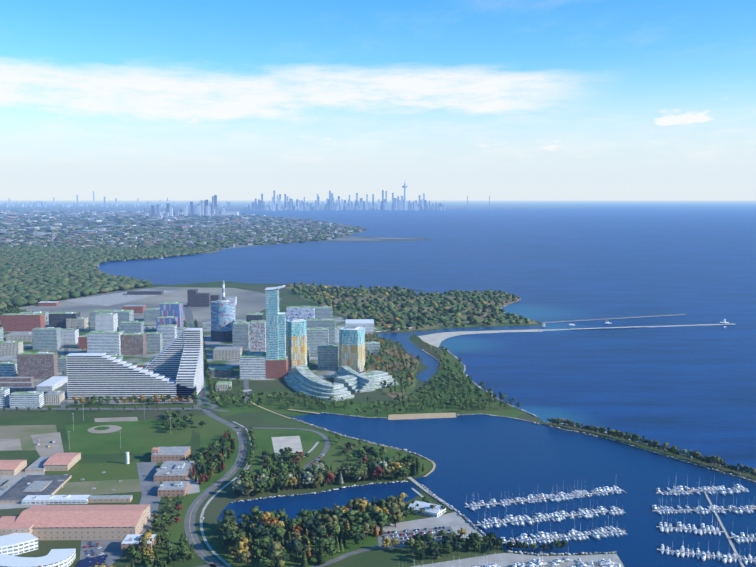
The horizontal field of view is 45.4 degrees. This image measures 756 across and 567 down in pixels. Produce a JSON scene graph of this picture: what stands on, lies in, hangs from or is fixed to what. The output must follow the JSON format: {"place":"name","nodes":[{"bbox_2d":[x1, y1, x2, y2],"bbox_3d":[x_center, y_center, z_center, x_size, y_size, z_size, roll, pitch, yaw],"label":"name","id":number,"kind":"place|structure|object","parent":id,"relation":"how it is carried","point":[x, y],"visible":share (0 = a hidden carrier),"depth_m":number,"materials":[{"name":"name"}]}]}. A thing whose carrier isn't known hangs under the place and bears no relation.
{"place":"outdoors","nodes":[
{"label":"outdoors","id":0,"kind":"place"},
{"bbox_2d":[0,438,21,450],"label":"parking lot","id":1,"kind":"structure","parent":0,"point":[10,444],"depth_m":1240.17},
{"bbox_2d":[0,425,56,450],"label":"brown field","id":2,"kind":"structure","parent":0,"point":[23,433],"depth_m":1304.20,"materials":[{"name":"green soil"}]},
{"bbox_2d":[0,321,192,405],"bbox_3d":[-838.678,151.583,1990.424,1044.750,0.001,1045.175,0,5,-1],"label":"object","id":3,"kind":"structure","parent":0,"point":[132,359],"depth_m":1925.32,"materials":[{"name":"grey concrete"}]},
{"bbox_2d":[61,328,67,407],"bbox_3d":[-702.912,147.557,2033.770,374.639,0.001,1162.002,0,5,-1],"label":"street","id":4,"kind":"structure","parent":3,"relation":"on","point":[64,402],"depth_m":1617.11,"materials":[{"name":"grey asphalt"}]},
{"bbox_2d":[59,352,242,352],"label":"road","id":5,"kind":"structure","parent":3,"relation":"on","point":[86,352],"depth_m":1988.32,"materials":[{"name":"grey asphalt"}]},
{"bbox_2d":[94,426,109,429],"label":"baseball infield grass","id":6,"kind":"structure","parent":0,"point":[101,428],"depth_m":1326.98,"materials":[{"name":"green plant"}]},
{"bbox_2d":[88,425,121,432],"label":"baseball infield dirt","id":7,"kind":"structure","parent":0,"point":[113,428],"depth_m":1321.22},
{"bbox_2d":[138,414,238,565],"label":"roadside grass","id":8,"kind":"structure","parent":0,"point":[211,430],"depth_m":1159.54,"materials":[{"name":"green plant"}]},
{"bbox_2d":[186,463,199,493],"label":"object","id":9,"kind":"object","parent":8,"relation":"on","point":[194,486],"visible":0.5,"depth_m":1058.33,"materials":[{"name":"grey concrete"}]},
{"bbox_2d":[184,305,210,403],"bbox_3d":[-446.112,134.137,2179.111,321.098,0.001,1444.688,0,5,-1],"label":"street","id":10,"kind":"structure","parent":0,"point":[190,320],"depth_m":1747.62,"materials":[{"name":"grey asphalt"}]},
{"bbox_2d":[191,404,217,409],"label":"roundabout road","id":11,"kind":"structure","parent":0,"point":[213,406],"depth_m":1468.27,"materials":[{"name":"grey asphalt"}]},
{"bbox_2d":[198,405,210,407],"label":"roundabout island","id":12,"kind":"structure","parent":11,"relation":"on","point":[204,406],"depth_m":1468.25,"materials":[{"name":"green plant"}]},
{"bbox_2d":[200,421,253,566],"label":"footpath","id":13,"kind":"structure","parent":0,"point":[203,534],"depth_m":943.05,"materials":[{"name":"concrete"}]},
{"bbox_2d":[271,436,302,454],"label":"volleyball court sand","id":14,"kind":"structure","parent":0,"point":[292,442],"depth_m":1245.21,"materials":[{"name":"beige sand"}]},
{"bbox_2d":[202,316,377,379],"bbox_3d":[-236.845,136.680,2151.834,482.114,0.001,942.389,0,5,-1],"label":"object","id":15,"kind":"structure","parent":0,"point":[211,345],"depth_m":1889.33,"materials":[{"name":"grey concrete"}]},
{"bbox_2d":[0,201,596,254],"bbox_3d":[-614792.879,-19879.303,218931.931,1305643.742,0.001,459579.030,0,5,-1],"label":"ground","id":16,"kind":"structure","parent":0,"point":[234,206],"depth_m":35796.59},
{"bbox_2d":[0,190,489,268],"bbox_3d":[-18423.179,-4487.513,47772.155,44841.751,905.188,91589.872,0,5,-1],"label":"city skyline","id":17,"kind":"object","parent":16,"relation":"on","point":[202,209],"visible":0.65,"depth_m":15637.84,"materials":[{"name":"grey"}]},
{"bbox_2d":[402,183,407,209],"bbox_3d":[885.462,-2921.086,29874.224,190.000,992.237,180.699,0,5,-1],"label":"communications tower","id":18,"kind":"structure","parent":16,"relation":"on","point":[404,186],"depth_m":29856.83,"materials":[{"name":"grey concrete"}]},
{"bbox_2d":[207,504,418,566],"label":"grass","id":19,"kind":"structure","parent":0,"point":[370,540],"depth_m":867.56,"materials":[{"name":"green plant"}]},
{"bbox_2d":[217,482,421,524],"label":"inlet","id":20,"kind":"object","parent":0,"point":[293,505],"depth_m":1012.60,"materials":[{"name":"blue liquid"}]},
{"bbox_2d":[0,200,755,471],"bbox_3d":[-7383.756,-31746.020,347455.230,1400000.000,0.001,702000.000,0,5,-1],"label":"lake water","id":21,"kind":"structure","parent":0,"point":[691,388],"depth_m":3637.30,"materials":[{"name":"blue liquid"}]},
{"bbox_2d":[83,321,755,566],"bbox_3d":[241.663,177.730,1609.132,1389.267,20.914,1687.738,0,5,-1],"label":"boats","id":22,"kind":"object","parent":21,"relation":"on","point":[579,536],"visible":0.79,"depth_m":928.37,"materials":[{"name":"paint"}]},
{"bbox_2d":[243,314,755,566],"bbox_3d":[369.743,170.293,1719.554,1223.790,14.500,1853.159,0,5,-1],"label":"pier","id":23,"kind":"structure","parent":21,"relation":"on","point":[421,416],"depth_m":1036.56,"materials":[{"name":"concrete"}]},
{"bbox_2d":[0,281,755,566],"bbox_3d":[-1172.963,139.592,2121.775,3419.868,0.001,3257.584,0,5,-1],"label":"ground","id":24,"kind":"structure","parent":0,"point":[221,500],"depth_m":1201.36,"materials":[{"name":"green plant"}]},
{"bbox_2d":[0,471,45,508],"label":"yard plant","id":25,"kind":"object","parent":24,"relation":"on","point":[17,478],"depth_m":1065.77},
{"bbox_2d":[31,432,63,456],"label":"construction yard","id":26,"kind":"structure","parent":24,"relation":"on","point":[43,449],"depth_m":1240.14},
{"bbox_2d":[46,462,138,481],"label":"grass field","id":27,"kind":"structure","parent":24,"relation":"on","point":[113,471],"depth_m":1112.74,"materials":[{"name":"green plant"}]},
{"bbox_2d":[54,479,140,494],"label":"grass field","id":28,"kind":"structure","parent":24,"relation":"on","point":[101,487],"depth_m":1054.67,"materials":[{"name":"green plant"}]},
{"bbox_2d":[80,540,123,565],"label":"parking lot","id":29,"kind":"structure","parent":24,"relation":"on","point":[111,549],"depth_m":867.53,"materials":[{"name":"grey asphalt"}]},
{"bbox_2d":[0,408,229,411],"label":"road","id":30,"kind":"structure","parent":24,"relation":"on","point":[111,409],"depth_m":1447.28,"materials":[{"name":"grey asphalt"}]},
{"bbox_2d":[65,289,172,305],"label":"paved lot","id":31,"kind":"structure","parent":24,"relation":"on","point":[112,299],"depth_m":3078.64,"materials":[{"name":"grey concrete"}]},
{"bbox_2d":[65,419,191,453],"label":"sports field","id":32,"kind":"structure","parent":24,"relation":"on","point":[142,436],"depth_m":1276.74,"materials":[{"name":"green plant"}]},
{"bbox_2d":[94,417,137,421],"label":"paved strip","id":33,"kind":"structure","parent":32,"relation":"on","point":[116,419],"depth_m":1381.41,"materials":[{"name":"grey concrete"}]},
{"bbox_2d":[66,328,203,399],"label":"apartment building","id":34,"kind":"structure","parent":24,"relation":"on","point":[174,368],"depth_m":1518.84,"materials":[{"name":"white concrete"}]},
{"bbox_2d":[38,280,236,306],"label":"industrial buildings","id":35,"kind":"structure","parent":24,"relation":"on","point":[195,298],"depth_m":2857.20,"materials":[{"name":"grey concrete"}]},
{"bbox_2d":[121,462,160,542],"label":"yard plant","id":36,"kind":"object","parent":24,"relation":"on","point":[147,471],"visible":0.31,"depth_m":1050.99,"materials":[{"name":"concrete"}]},
{"bbox_2d":[20,287,281,326],"bbox_3d":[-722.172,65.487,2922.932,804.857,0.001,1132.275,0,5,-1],"label":"industrial ground","id":37,"kind":"structure","parent":24,"relation":"on","point":[248,301],"depth_m":2902.09,"materials":[{"name":"grey concrete"}]},
{"bbox_2d":[0,289,398,407],"bbox_3d":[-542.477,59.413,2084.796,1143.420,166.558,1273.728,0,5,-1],"label":"city buildings","id":38,"kind":"structure","parent":24,"relation":"on","point":[288,343],"depth_m":1903.22,"materials":[{"name":"white concrete"}]},
{"bbox_2d":[265,285,284,289],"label":"tower roof","id":39,"kind":"structure","parent":38,"relation":"on","point":[273,288],"depth_m":1701.06,"materials":[{"name":"white"}]},
{"bbox_2d":[184,410,246,566],"bbox_3d":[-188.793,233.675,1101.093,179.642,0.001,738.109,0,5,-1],"label":"road","id":40,"kind":"structure","parent":24,"relation":"on","point":[203,553],"depth_m":1012.33,"materials":[{"name":"grey asphalt"}]},
{"bbox_2d":[190,428,242,566],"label":"road centre line","id":41,"kind":"object","parent":40,"relation":"on","point":[210,489],"visible":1,"depth_m":1023.13,"materials":[{"name":"paint"}]},
{"bbox_2d":[0,405,445,566],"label":"buildings","id":42,"kind":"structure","parent":24,"relation":"on","point":[25,531],"depth_m":924.87,"materials":[{"name":"white"}]},
{"bbox_2d":[237,321,248,402],"bbox_3d":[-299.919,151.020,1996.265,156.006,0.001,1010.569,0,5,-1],"label":"street","id":43,"kind":"structure","parent":24,"relation":"on","point":[246,384],"depth_m":1625.78,"materials":[{"name":"grey asphalt"}]},
{"bbox_2d":[236,427,329,479],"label":"road park loop","id":44,"kind":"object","parent":24,"relation":"on","point":[326,447],"visible":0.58,"depth_m":1271.28,"materials":[{"name":"asphalt"}]},
{"bbox_2d":[245,429,431,483],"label":"park grass","id":45,"kind":"structure","parent":24,"relation":"on","point":[334,456],"depth_m":1210.46,"materials":[{"name":"green plant"}]},
{"bbox_2d":[304,442,318,456],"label":"park path","id":46,"kind":"structure","parent":45,"relation":"on","point":[312,448],"depth_m":1222.56,"materials":[{"name":"concrete"}]},
{"bbox_2d":[246,400,435,476],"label":"tan harbour path","id":47,"kind":"structure","parent":24,"relation":"on","point":[433,468],"depth_m":1229.98,"materials":[{"name":"beige concrete"}]},
{"bbox_2d":[312,546,379,566],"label":"path","id":48,"kind":"structure","parent":24,"relation":"on","point":[334,560],"depth_m":852.85,"materials":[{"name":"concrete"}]},
{"bbox_2d":[211,383,525,417],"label":"park grass","id":49,"kind":"structure","parent":24,"relation":"on","point":[242,406],"depth_m":1461.34,"materials":[{"name":"green plant"}]},
{"bbox_2d":[430,350,524,417],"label":"grass berm","id":50,"kind":"structure","parent":49,"relation":"on","point":[496,409],"depth_m":1527.59,"materials":[{"name":"green plant"}]},
{"bbox_2d":[0,216,755,566],"bbox_3d":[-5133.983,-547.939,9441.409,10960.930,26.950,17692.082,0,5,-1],"label":"trees","id":51,"kind":"object","parent":24,"relation":"on","point":[36,274],"visible":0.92,"depth_m":1462.55,"materials":[{"name":"green plant"}]},
{"bbox_2d":[363,338,418,401],"bbox_3d":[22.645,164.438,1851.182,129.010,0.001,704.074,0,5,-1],"label":"trees","id":52,"kind":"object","parent":24,"relation":"on","point":[409,390],"visible":0.41,"depth_m":1799.60,"materials":[{"name":"green plant"}]},
{"bbox_2d":[375,333,438,381],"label":"water channel","id":53,"kind":"object","parent":24,"relation":"on","point":[429,361],"visible":0.89,"depth_m":1975.83,"materials":[{"name":"blue liquid"}]},
{"bbox_2d":[285,285,537,331],"bbox_3d":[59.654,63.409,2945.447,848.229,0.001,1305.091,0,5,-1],"label":"trees","id":54,"kind":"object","parent":24,"relation":"on","point":[439,325],"visible":0.38,"depth_m":2769.55,"materials":[{"name":"green plant"}]},
{"bbox_2d":[378,526,453,548],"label":"marina parking","id":55,"kind":"structure","parent":24,"relation":"on","point":[381,537],"depth_m":903.75,"materials":[{"name":"grey asphalt"}]},
{"bbox_2d":[374,512,482,539],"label":"marina forecourt","id":56,"kind":"structure","parent":24,"relation":"on","point":[455,521],"depth_m":934.39,"materials":[{"name":"grey concrete"}]},
{"bbox_2d":[410,325,544,335],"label":"beach","id":57,"kind":"structure","parent":24,"relation":"on","point":[419,333],"depth_m":2342.01,"materials":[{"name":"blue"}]},
{"bbox_2d":[412,553,623,566],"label":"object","id":58,"kind":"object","parent":24,"relation":"on","point":[506,559],"visible":0.78,"depth_m":841.07,"materials":[{"name":"grey concrete"}]},
{"bbox_2d":[0,0,755,199],"label":"sky","id":59,"kind":"structure","parent":0,"point":[112,99],"materials":[{"name":"blue"}]},
{"bbox_2d":[418,329,542,346],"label":"beach sand","id":60,"kind":"structure","parent":0,"point":[435,339],"depth_m":2254.73,"materials":[{"name":"beige sand"}]},
{"bbox_2d":[294,413,755,566],"bbox_3d":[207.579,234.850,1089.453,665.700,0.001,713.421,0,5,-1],"label":"harbour water","id":61,"kind":"structure","parent":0,"point":[476,458],"depth_m":1077.39,"materials":[{"name":"blue liquid"}]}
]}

